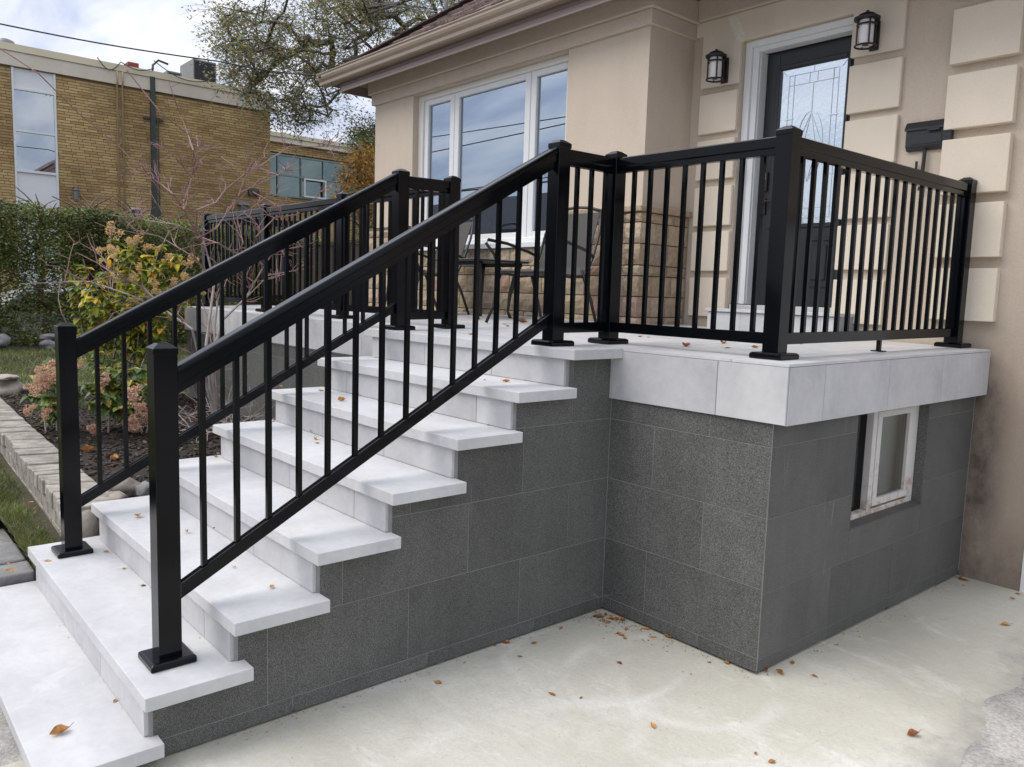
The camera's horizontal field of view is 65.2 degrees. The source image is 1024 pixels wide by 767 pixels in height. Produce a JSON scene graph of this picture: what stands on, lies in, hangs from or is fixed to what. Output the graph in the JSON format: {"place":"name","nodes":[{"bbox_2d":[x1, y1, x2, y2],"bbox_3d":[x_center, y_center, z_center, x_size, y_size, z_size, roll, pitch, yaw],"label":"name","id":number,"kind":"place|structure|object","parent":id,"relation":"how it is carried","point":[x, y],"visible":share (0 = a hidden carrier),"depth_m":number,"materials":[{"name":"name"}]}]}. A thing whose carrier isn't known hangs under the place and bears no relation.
{"place":"outdoors","nodes":[
{"label":"outdoors","id":0,"kind":"place"},
{"bbox_2d":[0,543,25,565],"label":"edging block","id":1,"kind":"structure","parent":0,"point":[10,553],"depth_m":4.27,"materials":[{"name":"grey concrete"}]},
{"bbox_2d":[0,529,35,766],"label":"walkway","id":2,"kind":"structure","parent":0,"point":[10,753],"depth_m":2.79,"materials":[{"name":"concrete"}]},
{"bbox_2d":[0,337,610,766],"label":"staircase","id":3,"kind":"structure","parent":2,"relation":"on","point":[468,517],"depth_m":3.44,"materials":[{"name":"grey ceramic"}]},
{"bbox_2d":[49,722,73,734],"bbox_3d":[-1.509,1.158,2.683,0.033,0.026,0.079,3,5,40],"label":"fallen leaf","id":4,"kind":"object","parent":3,"relation":"on","point":[58,729],"visible":1,"depth_m":2.68,"materials":[{"name":"orange plant"}]},
{"bbox_2d":[51,168,414,558],"bbox_3d":[-1.424,-0.249,4.442,2.042,2.071,0.157,-4,9,-41],"label":"stair railing","id":5,"kind":"object","parent":3,"relation":"on","point":[71,347],"visible":0.82,"depth_m":4.22,"materials":[{"name":"black metal"}]},
{"bbox_2d":[138,139,573,672],"bbox_3d":[-0.495,-0.097,3.356,2.037,2.071,0.158,-4,9,-42],"label":"stair railing","id":6,"kind":"object","parent":3,"relation":"on","point":[170,377],"visible":1,"depth_m":3.13,"materials":[{"name":"black metal"}]},
{"bbox_2d":[0,561,35,586],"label":"edging block","id":7,"kind":"structure","parent":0,"point":[24,572],"depth_m":4.02,"materials":[{"name":"grey concrete"}]},
{"bbox_2d":[0,520,35,572],"bbox_3d":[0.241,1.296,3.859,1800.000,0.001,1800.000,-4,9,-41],"label":"ground","id":8,"kind":"structure","parent":0,"point":[2,524],"depth_m":5.24,"materials":[{"name":"soil"}]},
{"bbox_2d":[180,0,460,191],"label":"tree","id":9,"kind":"object","parent":8,"relation":"on","point":[371,15],"visible":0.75,"depth_m":18.63,"materials":[{"name":"green plant"}]},
{"bbox_2d":[184,305,990,671],"bbox_3d":[-0.488,0.189,6.599,2.580,1.496,7.084,-4,9,-41],"label":"porch","id":10,"kind":"object","parent":8,"relation":"on","point":[762,513],"visible":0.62,"depth_m":3.81,"materials":[{"name":"grey ceramic"}]},
{"bbox_2d":[201,176,464,328],"bbox_3d":[-1.422,-1.145,7.295,1.562,1.038,4.629,-3,8,-37],"label":"porch railing","id":11,"kind":"object","parent":10,"relation":"on","point":[446,190],"visible":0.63,"depth_m":6.35,"materials":[{"name":"black metal"}]},
{"bbox_2d":[386,218,474,314],"bbox_3d":[-0.757,-1.064,7.163,0.714,0.897,0.604,-3,8,-36],"label":"patio chair","id":12,"kind":"object","parent":10,"relation":"on","point":[465,229],"visible":0.16,"depth_m":7.13,"materials":[{"name":"brown metal"}]},
{"bbox_2d":[435,258,528,318],"bbox_3d":[-0.265,-0.778,6.620,0.540,0.481,0.600,-4,9,-41],"label":"side table","id":13,"kind":"object","parent":10,"relation":"on","point":[485,262],"visible":0.47,"depth_m":6.56,"materials":[{"name":"brown metal"}]},
{"bbox_2d":[519,318,529,322],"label":"fallen leaf","id":14,"kind":"object","parent":10,"relation":"on","point":[523,320],"visible":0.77,"depth_m":6.01,"materials":[{"name":"brown plant"}]},
{"bbox_2d":[485,206,601,322],"bbox_3d":[0.251,-0.882,5.884,0.604,0.897,0.714,8,9,43],"label":"patio chair","id":15,"kind":"object","parent":10,"relation":"on","point":[581,243],"visible":0.41,"depth_m":5.94,"materials":[{"name":"brown metal"}]},
{"bbox_2d":[564,125,977,359],"bbox_3d":[1.476,-0.701,4.370,2.421,1.003,1.137,-4,9,-41],"label":"porch railing","id":16,"kind":"object","parent":10,"relation":"on","point":[790,148],"visible":0.98,"depth_m":3.93,"materials":[{"name":"black metal"}]},
{"bbox_2d":[850,405,918,519],"bbox_3d":[1.885,0.389,4.202,0.811,0.586,0.124,-4,9,-41],"label":"basement window","id":17,"kind":"structure","parent":10,"relation":"in","point":[886,440],"depth_m":4.31,"materials":[{"name":"white paint"}]},
{"bbox_2d":[0,346,187,553],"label":"lawn","id":18,"kind":"structure","parent":0,"point":[45,520],"depth_m":5.19,"materials":[{"name":"green plant"}]},
{"bbox_2d":[0,461,57,568],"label":"grass","id":19,"kind":"structure","parent":18,"relation":"on","point":[15,513],"depth_m":4.68,"materials":[{"name":"green plant"}]},
{"bbox_2d":[0,398,109,535],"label":"garden border","id":20,"kind":"object","parent":18,"relation":"on","point":[29,453],"visible":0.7,"depth_m":5.37,"materials":[{"name":"grey stone"}]},
{"bbox_2d":[59,500,99,537],"bbox_3d":[-2.325,0.783,4.326,0.265,0.293,0.261,2,6,-2],"label":"boulder","id":21,"kind":"object","parent":18,"relation":"on","point":[90,524],"visible":0.17,"depth_m":4.23,"materials":[{"name":"stone"}]},
{"bbox_2d":[0,344,187,391],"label":"grass","id":22,"kind":"structure","parent":18,"relation":"on","point":[22,356],"depth_m":12.26,"materials":[{"name":"green plant"}]},
{"bbox_2d":[272,240,358,304],"bbox_3d":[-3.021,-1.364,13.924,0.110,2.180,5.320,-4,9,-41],"label":"patio chair","id":23,"kind":"object","parent":18,"relation":"on","point":[331,261],"visible":0.04,"depth_m":14.51,"materials":[{"name":"black metal"}]},
{"bbox_2d":[324,140,374,217],"bbox_3d":[-3.504,-3.159,18.010,1.801,4.598,1.227,-4,9,-41],"label":"tree","id":24,"kind":"object","parent":18,"relation":"on","point":[358,168],"visible":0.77,"depth_m":17.77,"materials":[{"name":"orange plant"}]},
{"bbox_2d":[1,334,187,350],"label":"lawn","id":25,"kind":"structure","parent":0,"point":[35,346],"depth_m":14.48,"materials":[{"name":"green plant"}]},
{"bbox_2d":[0,334,10,347],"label":"rock","id":26,"kind":"object","parent":25,"relation":"on","point":[5,339],"visible":1,"depth_m":13.60,"materials":[{"name":"grey stone"}]},
{"bbox_2d":[39,339,54,348],"bbox_3d":[-8.220,-0.676,14.232,0.334,0.223,0.364,0,7,-19],"label":"rock","id":27,"kind":"object","parent":25,"relation":"on","point":[48,344],"visible":0.58,"depth_m":14.09,"materials":[{"name":"grey stone"}]},
{"bbox_2d":[39,333,54,339],"bbox_3d":[-8.248,-0.830,14.304,0.344,0.135,0.374,-4,9,-41],"label":"rock","id":28,"kind":"object","parent":27,"relation":"on","point":[50,336],"visible":0.65,"depth_m":14.18,"materials":[{"name":"grey stone"}]},
{"bbox_2d":[0,182,320,345],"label":"hedge","id":29,"kind":"object","parent":25,"relation":"on","point":[85,224],"visible":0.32,"depth_m":14.90,"materials":[{"name":"green plant"}]},
{"bbox_2d":[333,111,374,243],"bbox_3d":[-3.478,-3.837,19.716,1.658,5.563,2.477,2,6,0],"label":"tree","id":30,"kind":"object","parent":25,"relation":"on","point":[362,133],"visible":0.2,"depth_m":19.20,"materials":[{"name":"plant"}]},
{"bbox_2d":[0,386,258,497],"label":"mulch chips","id":31,"kind":"object","parent":0,"point":[13,404],"visible":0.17,"depth_m":6.31,"materials":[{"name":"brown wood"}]},
{"bbox_2d":[0,379,27,395],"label":"rock","id":32,"kind":"object","parent":31,"relation":"on","point":[9,387],"visible":0.55,"depth_m":8.39,"materials":[{"name":"stone"}]},
{"bbox_2d":[0,374,19,380],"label":"rock","id":33,"kind":"object","parent":32,"relation":"on","point":[4,377],"visible":1,"depth_m":8.39,"materials":[{"name":"stone"}]},
{"bbox_2d":[28,358,54,393],"bbox_3d":[-4.739,-0.035,8.142,0.303,0.498,0.200,-4,9,-41],"label":"hydrangea","id":34,"kind":"object","parent":31,"relation":"on","point":[31,376],"visible":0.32,"depth_m":8.10,"materials":[{"name":"green plant"}]},
{"bbox_2d":[20,357,89,430],"bbox_3d":[-3.605,0.104,6.205,0.467,0.608,0.655,2,6,-1],"label":"hydrangea","id":35,"kind":"object","parent":31,"relation":"on","point":[45,405],"visible":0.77,"depth_m":6.12,"materials":[{"name":"pink plant"}]},
{"bbox_2d":[81,445,93,450],"bbox_3d":[-3.041,0.461,5.714,0.108,0.039,0.040,-4,1,-22],"label":"fallen leaf","id":36,"kind":"object","parent":31,"relation":"on","point":[87,447],"visible":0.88,"depth_m":5.71,"materials":[{"name":"orange plant"}]},
{"bbox_2d":[100,491,114,496],"bbox_3d":[-2.274,0.652,4.514,0.162,0.081,0.159,3,6,7],"label":"rock","id":37,"kind":"object","parent":31,"relation":"on","point":[106,495],"visible":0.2,"depth_m":4.48,"materials":[{"name":"stone"}]},
{"bbox_2d":[77,356,147,435],"bbox_3d":[-3.106,0.087,6.380,0.644,0.635,0.881,0,7,-18],"label":"hydrangea","id":38,"kind":"object","parent":31,"relation":"on","point":[111,402],"visible":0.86,"depth_m":6.30,"materials":[{"name":"green plant"}]},
{"bbox_2d":[110,454,118,459],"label":"fallen leaf","id":39,"kind":"object","parent":31,"relation":"on","point":[114,456],"visible":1,"depth_m":5.49,"materials":[{"name":"orange plant"}]},
{"bbox_2d":[83,346,146,392],"bbox_3d":[-3.788,-0.053,7.742,0.562,0.625,0.538,-1,7,-20],"label":"hydrangea","id":40,"kind":"object","parent":31,"relation":"on","point":[113,364],"visible":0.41,"depth_m":7.67,"materials":[{"name":"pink plant"}]},
{"bbox_2d":[109,491,127,499],"bbox_3d":[-2.194,0.645,4.463,0.107,0.077,0.154,-4,9,-41],"label":"rock","id":41,"kind":"object","parent":31,"relation":"on","point":[116,495],"visible":0.56,"depth_m":4.43,"materials":[{"name":"stone"}]},
{"bbox_2d":[112,477,140,495],"bbox_3d":[-2.228,0.607,4.641,0.161,0.148,0.170,2,6,0],"label":"rock","id":42,"kind":"object","parent":31,"relation":"on","point":[127,486],"visible":0.4,"depth_m":4.59,"materials":[{"name":"stone"}]},
{"bbox_2d":[65,221,205,392],"bbox_3d":[-3.773,-0.715,8.089,1.284,1.760,1.020,-4,9,-41],"label":"hydrangea","id":43,"kind":"object","parent":31,"relation":"on","point":[134,341],"visible":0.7,"depth_m":7.95,"materials":[{"name":"green plant"}]},
{"bbox_2d":[133,480,148,496],"bbox_3d":[-2.122,0.623,4.639,0.126,0.120,0.128,-4,9,-41],"label":"rock","id":44,"kind":"object","parent":31,"relation":"on","point":[142,489],"visible":0.48,"depth_m":4.59,"materials":[{"name":"grey stone"}]},
{"bbox_2d":[0,48,345,440],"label":"bare shrub","id":45,"kind":"object","parent":31,"relation":"on","point":[212,391],"visible":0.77,"depth_m":6.38,"materials":[{"name":"brown plant"}]},
{"bbox_2d":[0,41,273,333],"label":"brick building","id":46,"kind":"structure","parent":0,"point":[53,143],"depth_m":20.72,"materials":[{"name":"brown brick"}]},
{"bbox_2d":[0,38,14,43],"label":"roof dome","id":47,"kind":"structure","parent":46,"relation":"on","point":[6,40],"depth_m":19.63,"materials":[{"name":"grey metal"}]},
{"bbox_2d":[11,66,61,286],"bbox_3d":[-11.683,-4.857,19.700,0.940,5.480,0.070,-4,9,-41],"label":"window","id":48,"kind":"structure","parent":46,"relation":"in","point":[34,112],"depth_m":19.55,"materials":[{"name":"clear glass"}]},
{"bbox_2d":[73,187,79,199],"bbox_3d":[-10.976,-4.781,20.158,0.180,0.310,0.198,-4,9,-41],"label":"building lamp","id":49,"kind":"object","parent":46,"relation":"attached to","point":[76,190],"visible":0.98,"depth_m":20.11,"materials":[{"name":"grey metal"}]},
{"bbox_2d":[125,61,138,67],"bbox_3d":[-10.636,-8.708,22.317,1.234,0.408,0.800,-4,9,-41],"label":"chimney","id":50,"kind":"object","parent":46,"relation":"on","point":[132,64],"visible":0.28,"depth_m":22.17,"materials":[{"name":"red paint"}]},
{"bbox_2d":[129,207,140,214],"bbox_3d":[-9.954,-4.557,21.183,0.300,0.180,0.043,-4,9,-41],"label":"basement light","id":51,"kind":"object","parent":46,"relation":"attached to","point":[135,210],"visible":0.43,"depth_m":21.17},
{"bbox_2d":[163,71,181,75],"bbox_3d":[-9.676,-8.632,22.657,0.400,0.241,0.760,-4,9,-41],"label":"rooftop unit","id":52,"kind":"object","parent":46,"relation":"on","point":[176,73],"visible":0.17,"depth_m":22.38,"materials":[{"name":"grey metal"}]},
{"bbox_2d":[180,59,215,81],"bbox_3d":[-9.122,-8.903,23.268,0.654,0.777,1.110,-4,9,-41],"label":"rooftop unit","id":53,"kind":"object","parent":46,"relation":"on","point":[195,70],"visible":0.49,"depth_m":22.85,"materials":[{"name":"grey metal"}]},
{"bbox_2d":[237,201,250,210],"bbox_3d":[-7.688,-5.054,22.956,0.330,0.350,0.238,-4,9,-41],"label":"vent hood","id":54,"kind":"object","parent":46,"relation":"attached to","point":[245,204],"visible":0.79,"depth_m":22.91,"materials":[{"name":"grey metal"}]},
{"bbox_2d":[248,188,259,196],"bbox_3d":[-7.468,-5.536,23.139,0.290,0.220,0.148,-4,9,-41],"label":"wall box","id":55,"kind":"object","parent":46,"relation":"attached to","point":[255,190],"visible":0.94,"depth_m":23.08,"materials":[{"name":"grey metal"}]},
{"bbox_2d":[0,23,315,75],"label":"overhead wire","id":56,"kind":"object","parent":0,"point":[153,51],"visible":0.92,"depth_m":14.46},
{"bbox_2d":[0,0,458,143],"label":"sky","id":57,"kind":"structure","parent":0,"point":[150,25],"materials":[{"name":"white"}]},
{"bbox_2d":[270,131,374,245],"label":"wing","id":58,"kind":"structure","parent":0,"point":[308,180],"depth_m":28.06,"materials":[{"name":"brown brick"}]},
{"bbox_2d":[270,152,371,199],"bbox_3d":[-6.226,-7.267,28.959,7.390,1.430,0.220,-4,9,-41],"label":"window","id":59,"kind":"structure","parent":58,"relation":"in","point":[307,181],"depth_m":28.08,"materials":[{"name":"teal glass"}]},
{"bbox_2d":[1,575,1023,766],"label":"concrete slab","id":60,"kind":"structure","parent":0,"point":[502,706],"depth_m":3.18,"materials":[{"name":"grey concrete"}]},
{"bbox_2d":[59,359,990,766],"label":"leaf crumbs","id":61,"kind":"object","parent":60,"relation":"on","point":[573,619],"visible":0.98,"depth_m":3.74,"materials":[{"name":"brown plant"}]},
{"bbox_2d":[907,728,921,735],"bbox_3d":[1.511,1.311,3.006,0.064,0.020,0.028,-7,8,-14],"label":"fallen leaf","id":62,"kind":"object","parent":60,"relation":"on","point":[911,732],"visible":1,"depth_m":3.01,"materials":[{"name":"brown plant"}]},
{"bbox_2d":[316,0,1023,592],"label":"house","id":63,"kind":"structure","parent":0,"point":[474,94],"depth_m":5.91,"materials":[{"name":"beige paint"}]},
{"bbox_2d":[424,0,448,18],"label":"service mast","id":64,"kind":"object","parent":63,"relation":"attached to","point":[446,5],"visible":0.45,"depth_m":9.67,"materials":[{"name":"grey metal"}]},
{"bbox_2d":[363,0,437,12],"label":"overhead wire","id":65,"kind":"object","parent":64,"relation":"attached to","point":[403,7],"visible":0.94,"depth_m":13.87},
{"bbox_2d":[418,54,568,251],"bbox_3d":[-0.267,-2.031,7.412,0.245,1.568,2.239,-4,9,-41],"label":"window","id":66,"kind":"structure","parent":63,"relation":"in","point":[477,132],"depth_m":7.35,"materials":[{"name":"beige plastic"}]},
{"bbox_2d":[705,49,728,83],"bbox_3d":[1.502,-2.335,5.883,0.202,0.222,0.155,-11,14,-63],"label":"wall lamp","id":67,"kind":"object","parent":63,"relation":"attached to","point":[718,62],"visible":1,"depth_m":5.84,"materials":[{"name":"black glass"}]},
{"bbox_2d":[757,36,854,306],"bbox_3d":[2.085,-1.467,5.693,0.113,1.826,0.740,-4,9,-41],"label":"door","id":68,"kind":"structure","parent":63,"relation":"in","point":[807,86],"depth_m":5.67,"materials":[{"name":"black paint"}]},
{"bbox_2d":[854,10,880,51],"bbox_3d":[2.234,-2.227,5.042,0.202,0.222,0.155,-11,14,-63],"label":"wall lamp","id":69,"kind":"object","parent":63,"relation":"attached to","point":[868,22],"visible":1,"depth_m":5.00,"materials":[{"name":"black glass"}]},
{"bbox_2d":[904,119,953,190],"bbox_3d":[2.543,-1.398,4.907,0.061,0.420,0.278,-4,9,-41],"label":"mailbox","id":70,"kind":"object","parent":63,"relation":"attached to","point":[924,136],"visible":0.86,"depth_m":4.90,"materials":[{"name":"black metal"}]},
{"bbox_2d":[1019,553,1023,592],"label":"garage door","id":71,"kind":"structure","parent":63,"relation":"in","point":[1022,573],"depth_m":4.65,"materials":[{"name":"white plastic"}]},
{"bbox_2d":[960,672,1023,766],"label":"driveway","id":72,"kind":"structure","parent":0,"point":[1000,743],"depth_m":3.05,"materials":[{"name":"concrete"}]}
]}

